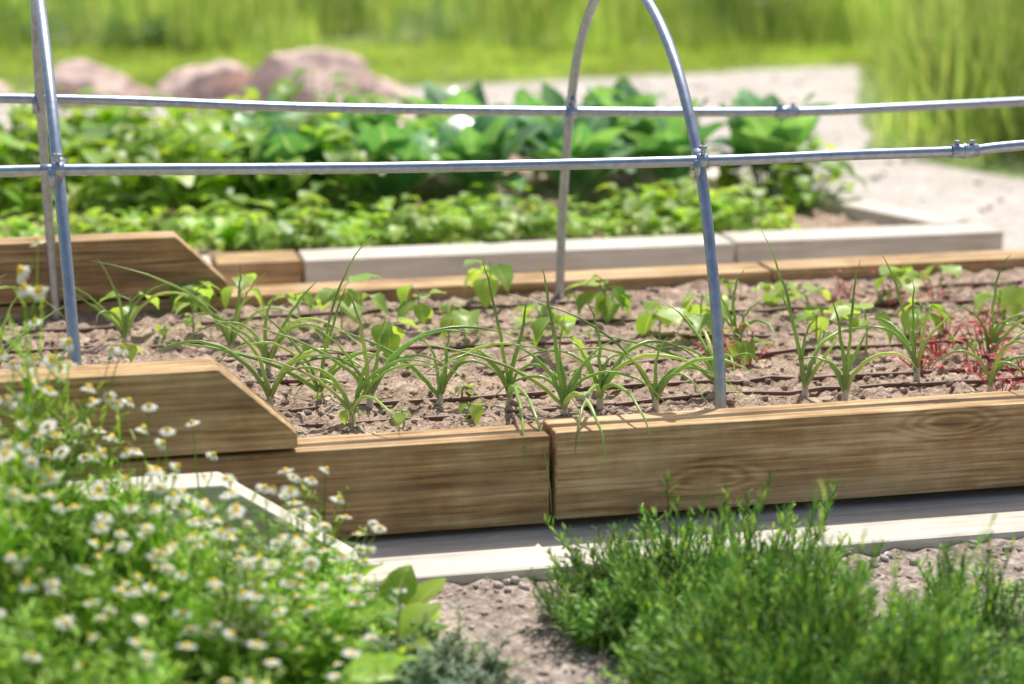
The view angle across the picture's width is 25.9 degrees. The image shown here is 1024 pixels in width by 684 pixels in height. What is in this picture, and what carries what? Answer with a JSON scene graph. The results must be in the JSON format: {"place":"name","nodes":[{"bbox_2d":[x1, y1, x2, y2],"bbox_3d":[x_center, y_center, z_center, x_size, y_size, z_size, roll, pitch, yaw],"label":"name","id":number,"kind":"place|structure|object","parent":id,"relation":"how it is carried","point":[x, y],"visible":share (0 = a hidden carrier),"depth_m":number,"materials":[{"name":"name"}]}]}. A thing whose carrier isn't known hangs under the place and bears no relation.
{"place":"outdoors","nodes":[
{"label":"outdoors","id":0,"kind":"place"},
{"bbox_2d":[0,33,881,93],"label":"mown lawn","id":1,"kind":"structure","parent":0,"point":[486,60],"depth_m":12.81,"materials":[{"name":"plant"}]},
{"bbox_2d":[0,0,908,58],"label":"tall meadow grass","id":2,"kind":"structure","parent":0,"point":[225,22],"depth_m":13.74,"materials":[{"name":"plant"}]},
{"bbox_2d":[0,65,1023,263],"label":"gravel path","id":3,"kind":"structure","parent":0,"point":[917,180],"depth_m":9.96,"materials":[{"name":"gravel"}]},
{"bbox_2d":[54,59,153,105],"bbox_3d":[-2.064,-1.244,11.099,0.491,0.326,0.364,2,13,10],"label":"boulder","id":4,"kind":"object","parent":3,"relation":"on","point":[72,77],"visible":0.47,"depth_m":11.01,"materials":[{"name":"pink stone"}]},
{"bbox_2d":[155,60,249,99],"bbox_3d":[-1.556,-1.253,11.205,0.473,0.330,0.370,-6,14,-26],"label":"boulder","id":5,"kind":"object","parent":3,"relation":"on","point":[219,80],"visible":0.59,"depth_m":11.06,"materials":[{"name":"pink stone"}]},
{"bbox_2d":[232,48,373,102],"bbox_3d":[-1.040,-1.255,11.101,0.701,0.411,0.405,2,13,7],"label":"boulder","id":6,"kind":"object","parent":3,"relation":"on","point":[272,69],"visible":0.52,"depth_m":10.99,"materials":[{"name":"pink stone"}]},
{"bbox_2d":[315,97,365,116],"bbox_3d":[-0.789,-1.055,10.413,0.312,0.174,0.235,-4,14,-19],"label":"boulder","id":7,"kind":"object","parent":3,"relation":"on","point":[339,100],"visible":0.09,"depth_m":10.37,"materials":[{"name":"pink stone"}]},
{"bbox_2d":[357,76,408,103],"bbox_3d":[-0.649,-1.228,11.102,0.277,0.193,0.194,1,13,6],"label":"boulder","id":8,"kind":"object","parent":3,"relation":"on","point":[382,87],"visible":0.52,"depth_m":11.04,"materials":[{"name":"pink stone"}]},
{"bbox_2d":[385,98,422,120],"bbox_3d":[-0.518,-1.017,10.200,0.334,0.188,0.245,-4,14,-19],"label":"boulder","id":9,"kind":"object","parent":3,"relation":"on","point":[407,116],"visible":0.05,"depth_m":10.14,"materials":[{"name":"stone"}]},
{"bbox_2d":[0,144,1002,286],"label":"leafy vegetable bed","id":10,"kind":"object","parent":3,"relation":"on","point":[838,226],"visible":0.16,"depth_m":6.25,"materials":[{"name":"white wood"}]},
{"bbox_2d":[0,196,426,235],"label":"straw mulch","id":11,"kind":"object","parent":10,"relation":"on","point":[252,206],"visible":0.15,"depth_m":6.57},
{"bbox_2d":[0,177,799,252],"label":"spinach plants","id":12,"kind":"object","parent":10,"relation":"on","point":[681,210],"visible":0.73,"depth_m":6.37,"materials":[{"name":"green plant"}]},
{"bbox_2d":[0,68,867,228],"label":"bean plants","id":13,"kind":"object","parent":10,"relation":"on","point":[196,138],"visible":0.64,"depth_m":6.80,"materials":[{"name":"green plant"}]},
{"bbox_2d":[220,76,840,212],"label":"collard green plants","id":14,"kind":"object","parent":10,"relation":"on","point":[467,137],"visible":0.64,"depth_m":6.93,"materials":[{"name":"green plant"}]},
{"bbox_2d":[0,231,1023,537],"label":"raised garden bed","id":15,"kind":"object","parent":3,"relation":"on","point":[454,471],"visible":0.57,"depth_m":4.20,"materials":[{"name":"wood"}]},
{"bbox_2d":[0,284,80,365],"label":"onion plant","id":16,"kind":"object","parent":15,"relation":"on","point":[9,348],"visible":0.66,"depth_m":4.52,"materials":[{"name":"green plant"}]},
{"bbox_2d":[30,0,81,365],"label":"metal hoop","id":17,"kind":"object","parent":15,"relation":"on","point":[44,102],"visible":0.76,"depth_m":4.09,"materials":[{"name":"metal"}]},
{"bbox_2d":[0,140,1023,176],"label":"metal pipe","id":18,"kind":"object","parent":17,"relation":"attached to","point":[964,150],"visible":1,"depth_m":4.15,"materials":[{"name":"metal"}]},
{"bbox_2d":[0,94,1023,118],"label":"metal pipe","id":19,"kind":"object","parent":17,"relation":"attached to","point":[785,111],"visible":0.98,"depth_m":5.10,"materials":[{"name":"metal"}]},
{"bbox_2d":[96,291,158,335],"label":"bean seedling","id":20,"kind":"object","parent":15,"relation":"on","point":[154,301],"visible":0.62,"depth_m":4.92,"materials":[{"name":"green plant"}]},
{"bbox_2d":[121,343,142,362],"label":"bean seedling","id":21,"kind":"object","parent":15,"relation":"on","point":[131,350],"visible":0.69,"depth_m":4.57,"materials":[{"name":"green plant"}]},
{"bbox_2d":[75,259,228,344],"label":"onion plant","id":22,"kind":"object","parent":15,"relation":"on","point":[125,329],"visible":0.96,"depth_m":4.80,"materials":[{"name":"green plant"}]},
{"bbox_2d":[156,324,172,337],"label":"bean seedling","id":23,"kind":"object","parent":15,"relation":"on","point":[163,331],"visible":0.98,"depth_m":4.87,"materials":[{"name":"green plant"}]},
{"bbox_2d":[170,280,218,312],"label":"bean seedling","id":24,"kind":"object","parent":15,"relation":"on","point":[189,288],"visible":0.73,"depth_m":5.14,"materials":[{"name":"green plant"}]},
{"bbox_2d":[172,281,220,334],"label":"bean seedling","id":25,"kind":"object","parent":15,"relation":"on","point":[206,295],"visible":0.82,"depth_m":4.87,"materials":[{"name":"green plant"}]},
{"bbox_2d":[91,260,323,349],"bbox_3d":[-0.638,-0.055,4.708,0.502,0.216,0.168,-1,13,-5],"label":"onion plant","id":26,"kind":"object","parent":15,"relation":"on","point":[230,337],"visible":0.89,"depth_m":4.76,"materials":[{"name":"green plant"}]},
{"bbox_2d":[221,273,264,322],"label":"bean seedling","id":27,"kind":"object","parent":15,"relation":"on","point":[246,280],"visible":0.9,"depth_m":5.01,"materials":[{"name":"green plant"}]},
{"bbox_2d":[147,321,372,405],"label":"onion plant","id":28,"kind":"object","parent":15,"relation":"on","point":[269,391],"visible":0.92,"depth_m":4.32,"materials":[{"name":"green plant"}]},
{"bbox_2d":[171,280,381,371],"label":"onion plant","id":29,"kind":"object","parent":15,"relation":"on","point":[266,353],"visible":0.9,"depth_m":4.55,"materials":[{"name":"green plant"}]},
{"bbox_2d":[267,291,313,330],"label":"bean seedling","id":30,"kind":"object","parent":15,"relation":"on","point":[307,297],"visible":0.83,"depth_m":5.01,"materials":[{"name":"green plant"}]},
{"bbox_2d":[158,231,424,400],"bbox_3d":[-0.435,-0.039,4.321,0.536,0.351,0.142,1,13,6],"label":"onion plant","id":31,"kind":"object","parent":15,"relation":"on","point":[319,387],"visible":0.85,"depth_m":4.37,"materials":[{"name":"green plant"}]},
{"bbox_2d":[227,349,443,437],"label":"onion plant","id":32,"kind":"object","parent":15,"relation":"on","point":[345,403],"visible":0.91,"depth_m":4.17,"materials":[{"name":"green plant"}]},
{"bbox_2d":[311,273,380,329],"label":"bean seedling","id":33,"kind":"object","parent":15,"relation":"on","point":[326,296],"visible":0.87,"depth_m":4.94,"materials":[{"name":"green plant"}]},
{"bbox_2d":[333,407,368,427],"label":"bean seedling","id":34,"kind":"object","parent":15,"relation":"on","point":[343,415],"visible":0.98,"depth_m":4.13,"materials":[{"name":"green plant"}]},
{"bbox_2d":[339,288,388,314],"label":"bean seedling","id":35,"kind":"object","parent":15,"relation":"on","point":[379,299],"visible":0.68,"depth_m":5.13,"materials":[{"name":"green plant"}]},
{"bbox_2d":[230,288,535,407],"bbox_3d":[-0.241,0.016,4.300,0.598,0.237,0.104,-2,13,-8],"label":"onion plant","id":36,"kind":"object","parent":15,"relation":"on","point":[392,358],"visible":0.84,"depth_m":4.30,"materials":[{"name":"green plant"}]},
{"bbox_2d":[371,317,419,358],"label":"bean seedling","id":37,"kind":"object","parent":15,"relation":"on","point":[392,337],"visible":0.88,"depth_m":4.68,"materials":[{"name":"green plant"}]},
{"bbox_2d":[392,407,411,425],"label":"bean seedling","id":38,"kind":"object","parent":15,"relation":"on","point":[399,418],"visible":0.98,"depth_m":4.17,"materials":[{"name":"green plant"}]},
{"bbox_2d":[397,284,445,324],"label":"bean seedling","id":39,"kind":"object","parent":15,"relation":"on","point":[422,312],"visible":0.97,"depth_m":5.00,"materials":[{"name":"green plant"}]},
{"bbox_2d":[318,326,560,405],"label":"onion plant","id":40,"kind":"object","parent":15,"relation":"on","point":[442,383],"visible":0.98,"depth_m":4.32,"materials":[{"name":"green plant"}]},
{"bbox_2d":[440,308,480,344],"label":"bean seedling","id":41,"kind":"object","parent":15,"relation":"on","point":[463,317],"visible":0.89,"depth_m":4.84,"materials":[{"name":"green plant"}]},
{"bbox_2d":[455,382,473,396],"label":"bean seedling","id":42,"kind":"object","parent":15,"relation":"on","point":[457,388],"visible":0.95,"depth_m":4.37,"materials":[{"name":"green plant"}]},
{"bbox_2d":[458,402,483,423],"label":"bean seedling","id":43,"kind":"object","parent":15,"relation":"on","point":[476,410],"visible":0.96,"depth_m":4.18,"materials":[{"name":"green plant"}]},
{"bbox_2d":[463,259,513,307],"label":"bean seedling","id":44,"kind":"object","parent":15,"relation":"on","point":[503,274],"visible":0.92,"depth_m":5.20,"materials":[{"name":"green plant"}]},
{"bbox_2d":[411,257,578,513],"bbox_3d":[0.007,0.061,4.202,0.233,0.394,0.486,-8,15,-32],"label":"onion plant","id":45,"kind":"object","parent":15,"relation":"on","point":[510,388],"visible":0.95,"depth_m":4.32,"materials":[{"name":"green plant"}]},
{"bbox_2d":[3,299,990,353],"bbox_3d":[0.345,-0.055,5.096,4.130,0.027,0.031,-3,13,-13],"label":"drip hose","id":46,"kind":"object","parent":15,"relation":"on","point":[626,320],"visible":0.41,"depth_m":5.07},
{"bbox_2d":[7,279,1023,333],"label":"drip hose","id":47,"kind":"object","parent":15,"relation":"on","point":[259,317],"visible":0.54,"depth_m":5.15,"materials":[{"name":"rubber"}]},
{"bbox_2d":[513,305,556,329],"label":"bean seedling","id":48,"kind":"object","parent":15,"relation":"on","point":[539,309],"visible":0.8,"depth_m":4.88,"materials":[{"name":"green plant"}]},
{"bbox_2d":[408,262,672,466],"bbox_3d":[0.090,0.007,4.230,0.493,0.335,0.322,11,17,40],"label":"onion plant","id":49,"kind":"object","parent":15,"relation":"on","point":[566,395],"visible":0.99,"depth_m":4.23,"materials":[{"name":"green plant"}]},
{"bbox_2d":[532,314,586,359],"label":"bean seedling","id":50,"kind":"object","parent":15,"relation":"on","point":[565,324],"visible":0.81,"depth_m":4.65,"materials":[{"name":"green plant"}]},
{"bbox_2d":[147,318,1021,362],"bbox_3d":[0.392,-0.011,4.908,4.130,0.025,0.030,-3,13,-13],"label":"drip hose","id":51,"kind":"object","parent":15,"relation":"on","point":[605,341],"visible":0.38,"depth_m":4.84,"materials":[{"name":"rubber"}]},
{"bbox_2d":[565,274,631,313],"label":"bean seedling","id":52,"kind":"object","parent":15,"relation":"on","point":[618,294],"visible":1,"depth_m":5.05,"materials":[{"name":"green plant"}]},
{"bbox_2d":[594,291,632,322],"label":"bean seedling","id":53,"kind":"object","parent":15,"relation":"on","point":[612,308],"visible":0.8,"depth_m":5.08,"materials":[{"name":"green plant"}]},
{"bbox_2d":[491,299,751,458],"bbox_3d":[0.208,0.055,4.177,0.507,0.221,0.442,0,13,0],"label":"onion plant","id":54,"kind":"object","parent":15,"relation":"on","point":[601,385],"visible":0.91,"depth_m":4.30,"materials":[{"name":"green plant"}]},
{"bbox_2d":[241,336,1023,383],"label":"drip hose","id":55,"kind":"object","parent":15,"relation":"on","point":[650,361],"visible":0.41,"depth_m":4.74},
{"bbox_2d":[511,294,760,410],"bbox_3d":[0.225,0.035,4.250,0.500,0.215,0.110,3,13,12],"label":"onion plant","id":56,"kind":"object","parent":15,"relation":"on","point":[659,388],"visible":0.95,"depth_m":4.26,"materials":[{"name":"green plant"}]},
{"bbox_2d":[555,0,725,408],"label":"metal hoop","id":57,"kind":"object","parent":15,"relation":"on","point":[702,162],"visible":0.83,"depth_m":4.32,"materials":[{"name":"metal"}]},
{"bbox_2d":[278,367,1023,412],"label":"drip hose","id":58,"kind":"object","parent":15,"relation":"on","point":[584,389],"visible":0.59,"depth_m":4.45,"materials":[{"name":"rubber"}]},
{"bbox_2d":[292,376,1023,427],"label":"drip hose","id":59,"kind":"object","parent":15,"relation":"on","point":[779,393],"visible":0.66,"depth_m":4.39,"materials":[{"name":"rubber"}]},
{"bbox_2d":[636,300,693,339],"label":"bean seedling","id":60,"kind":"object","parent":15,"relation":"on","point":[647,319],"visible":0.97,"depth_m":4.84,"materials":[{"name":"green plant"}]},
{"bbox_2d":[581,297,759,391],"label":"onion plant","id":61,"kind":"object","parent":15,"relation":"on","point":[709,353],"visible":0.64,"depth_m":4.37,"materials":[{"name":"green plant"}]},
{"bbox_2d":[681,291,730,333],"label":"bean seedling","id":62,"kind":"object","parent":15,"relation":"on","point":[698,323],"visible":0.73,"depth_m":4.89,"materials":[{"name":"green plant"}]},
{"bbox_2d":[719,279,737,295],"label":"bean seedling","id":63,"kind":"object","parent":15,"relation":"on","point":[729,286],"visible":0.86,"depth_m":5.33,"materials":[{"name":"green plant"}]},
{"bbox_2d":[694,269,776,352],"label":"onion plant","id":64,"kind":"object","parent":15,"relation":"on","point":[733,321],"visible":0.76,"depth_m":4.71,"materials":[{"name":"green plant"}]},
{"bbox_2d":[723,326,773,363],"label":"bean seedling","id":65,"kind":"object","parent":15,"relation":"on","point":[742,346],"visible":0.9,"depth_m":4.62,"materials":[{"name":"green plant"}]},
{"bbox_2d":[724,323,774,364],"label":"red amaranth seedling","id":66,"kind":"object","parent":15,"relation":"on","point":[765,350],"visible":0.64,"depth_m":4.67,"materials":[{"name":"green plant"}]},
{"bbox_2d":[753,282,786,307],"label":"bean seedling","id":67,"kind":"object","parent":15,"relation":"on","point":[774,293],"visible":0.88,"depth_m":5.20,"materials":[{"name":"green plant"}]},
{"bbox_2d":[781,284,830,318],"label":"bean seedling","id":68,"kind":"object","parent":15,"relation":"on","point":[810,288],"visible":0.84,"depth_m":5.07,"materials":[{"name":"green plant"}]},
{"bbox_2d":[762,232,876,396],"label":"onion plant","id":69,"kind":"object","parent":15,"relation":"on","point":[807,377],"visible":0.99,"depth_m":4.38,"materials":[{"name":"green plant"}]},
{"bbox_2d":[795,305,847,339],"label":"bean seedling","id":70,"kind":"object","parent":15,"relation":"on","point":[821,322],"visible":0.86,"depth_m":4.85,"materials":[{"name":"green plant"}]},
{"bbox_2d":[817,281,852,302],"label":"red amaranth seedling","id":71,"kind":"object","parent":15,"relation":"on","point":[834,297],"visible":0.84,"depth_m":5.26,"materials":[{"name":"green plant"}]},
{"bbox_2d":[827,299,861,319],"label":"bean seedling","id":72,"kind":"object","parent":15,"relation":"on","point":[855,308],"visible":0.37,"depth_m":5.06,"materials":[{"name":"green plant"}]},
{"bbox_2d":[793,262,915,400],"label":"onion plant","id":73,"kind":"object","parent":15,"relation":"on","point":[845,382],"visible":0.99,"depth_m":4.34,"materials":[{"name":"green plant"}]},
{"bbox_2d":[829,302,892,353],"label":"bean seedling","id":74,"kind":"object","parent":15,"relation":"on","point":[845,310],"visible":0.87,"depth_m":4.70,"materials":[{"name":"green plant"}]},
{"bbox_2d":[864,268,934,305],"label":"red amaranth seedling","id":75,"kind":"object","parent":15,"relation":"on","point":[896,301],"visible":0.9,"depth_m":5.21,"materials":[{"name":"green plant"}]},
{"bbox_2d":[875,265,931,301],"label":"bean seedling","id":76,"kind":"object","parent":15,"relation":"on","point":[902,273],"visible":0.93,"depth_m":5.20,"materials":[{"name":"green plant"}]},
{"bbox_2d":[860,250,971,381],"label":"onion plant","id":77,"kind":"object","parent":15,"relation":"on","point":[902,338],"visible":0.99,"depth_m":4.51,"materials":[{"name":"green plant"}]},
{"bbox_2d":[899,298,950,334],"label":"bean seedling","id":78,"kind":"object","parent":15,"relation":"on","point":[920,317],"visible":0.81,"depth_m":4.90,"materials":[{"name":"green plant"}]},
{"bbox_2d":[891,337,965,369],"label":"red amaranth seedling","id":79,"kind":"object","parent":15,"relation":"on","point":[921,362],"visible":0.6,"depth_m":4.62,"materials":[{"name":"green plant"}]},
{"bbox_2d":[910,321,966,355],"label":"red amaranth seedling","id":80,"kind":"object","parent":15,"relation":"on","point":[932,347],"visible":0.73,"depth_m":4.72,"materials":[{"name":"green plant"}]},
{"bbox_2d":[921,263,963,287],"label":"bean seedling","id":81,"kind":"object","parent":15,"relation":"on","point":[955,271],"visible":0.94,"depth_m":5.38,"materials":[{"name":"green plant"}]},
{"bbox_2d":[917,270,972,302],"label":"red amaranth seedling","id":82,"kind":"object","parent":15,"relation":"on","point":[940,291],"visible":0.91,"depth_m":5.26,"materials":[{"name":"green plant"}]},
{"bbox_2d":[927,311,973,338],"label":"red amaranth seedling","id":83,"kind":"object","parent":15,"relation":"on","point":[943,318],"visible":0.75,"depth_m":4.86,"materials":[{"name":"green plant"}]},
{"bbox_2d":[955,340,976,359],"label":"bean seedling","id":84,"kind":"object","parent":15,"relation":"on","point":[973,345],"visible":0.89,"depth_m":4.64,"materials":[{"name":"green plant"}]},
{"bbox_2d":[948,343,1000,375],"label":"red amaranth seedling","id":85,"kind":"object","parent":15,"relation":"on","point":[974,363],"visible":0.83,"depth_m":4.58,"materials":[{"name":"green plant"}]},
{"bbox_2d":[928,331,1023,391],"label":"onion plant","id":86,"kind":"object","parent":15,"relation":"on","point":[997,366],"visible":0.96,"depth_m":4.42,"materials":[{"name":"green plant"}]},
{"bbox_2d":[938,320,1016,362],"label":"red amaranth seedling","id":87,"kind":"object","parent":15,"relation":"on","point":[980,330],"visible":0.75,"depth_m":4.68,"materials":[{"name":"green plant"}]},
{"bbox_2d":[954,255,1023,357],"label":"onion plant","id":88,"kind":"object","parent":15,"relation":"on","point":[994,334],"visible":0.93,"depth_m":4.67,"materials":[{"name":"green plant"}]},
{"bbox_2d":[970,301,1008,326],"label":"red amaranth seedling","id":89,"kind":"object","parent":15,"relation":"on","point":[983,309],"visible":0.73,"depth_m":4.96,"materials":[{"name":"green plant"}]},
{"bbox_2d":[963,362,1023,390],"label":"red amaranth seedling","id":90,"kind":"object","parent":15,"relation":"on","point":[1001,377],"visible":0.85,"depth_m":4.45,"materials":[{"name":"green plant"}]},
{"bbox_2d":[973,286,1023,318],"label":"bean seedling","id":91,"kind":"object","parent":15,"relation":"on","point":[1011,298],"visible":0.91,"depth_m":5.10,"materials":[{"name":"green plant"}]},
{"bbox_2d":[981,346,1023,377],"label":"red amaranth seedling","id":92,"kind":"object","parent":15,"relation":"on","point":[1015,353],"visible":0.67,"depth_m":4.52,"materials":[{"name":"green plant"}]},
{"bbox_2d":[0,472,1023,616],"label":"weathered bed frame","id":93,"kind":"object","parent":3,"relation":"on","point":[904,521],"visible":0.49,"depth_m":3.99,"materials":[{"name":"grey wood"}]},
{"bbox_2d":[0,0,1023,178],"bbox_3d":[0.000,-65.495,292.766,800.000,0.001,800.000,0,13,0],"label":"ground","id":94,"kind":"structure","parent":0,"point":[869,125],"depth_m":12.29,"materials":[{"name":"plant"}]},
{"bbox_2d":[0,0,1023,139],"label":"meadow shrubs","id":95,"kind":"object","parent":94,"relation":"on","point":[433,13],"visible":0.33,"depth_m":13.97,"materials":[{"name":"green plant"}]},
{"bbox_2d":[845,0,1023,168],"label":"tall grass clump","id":96,"kind":"object","parent":94,"relation":"on","point":[969,52],"visible":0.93,"depth_m":9.75,"materials":[{"name":"plant"}]},
{"bbox_2d":[17,512,1023,683],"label":"bare soil ground","id":97,"kind":"structure","parent":0,"point":[509,618],"depth_m":3.68,"materials":[{"name":"soil"}]},
{"bbox_2d":[0,233,407,683],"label":"chamomile patch","id":98,"kind":"object","parent":97,"relation":"on","point":[141,628],"visible":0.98,"depth_m":3.29,"materials":[{"name":"green plant"}]},
{"bbox_2d":[190,546,450,683],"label":"mallow plant","id":99,"kind":"object","parent":97,"relation":"on","point":[415,597],"visible":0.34,"depth_m":3.44,"materials":[{"name":"green plant"}]},
{"bbox_2d":[339,652,396,683],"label":"young mallow leaf","id":100,"kind":"object","parent":99,"relation":"attached to","point":[381,670],"visible":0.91,"depth_m":3.15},
{"bbox_2d":[347,583,526,683],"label":"sagebrush plant","id":101,"kind":"object","parent":97,"relation":"on","point":[422,666],"visible":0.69,"depth_m":3.37,"materials":[{"name":"green plant"}]},
{"bbox_2d":[191,533,1023,683],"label":"gravel stones","id":102,"kind":"object","parent":97,"relation":"on","point":[886,556],"visible":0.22,"depth_m":3.74,"materials":[{"name":"gravel"}]},
{"bbox_2d":[521,469,888,675],"bbox_3d":[0.315,0.343,3.622,0.606,0.291,0.538,0,13,0],"label":"lavender bush","id":103,"kind":"object","parent":97,"relation":"on","point":[616,585],"visible":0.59,"depth_m":3.57,"materials":[{"name":"green plant"}]},
{"bbox_2d":[587,470,1023,683],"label":"lavender bush","id":104,"kind":"object","parent":97,"relation":"on","point":[846,662],"visible":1,"depth_m":3.24,"materials":[{"name":"green plant"}]},
{"bbox_2d":[868,530,1023,683],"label":"lavender bush","id":105,"kind":"object","parent":97,"relation":"on","point":[1001,613],"visible":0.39,"depth_m":3.52,"materials":[{"name":"green plant"}]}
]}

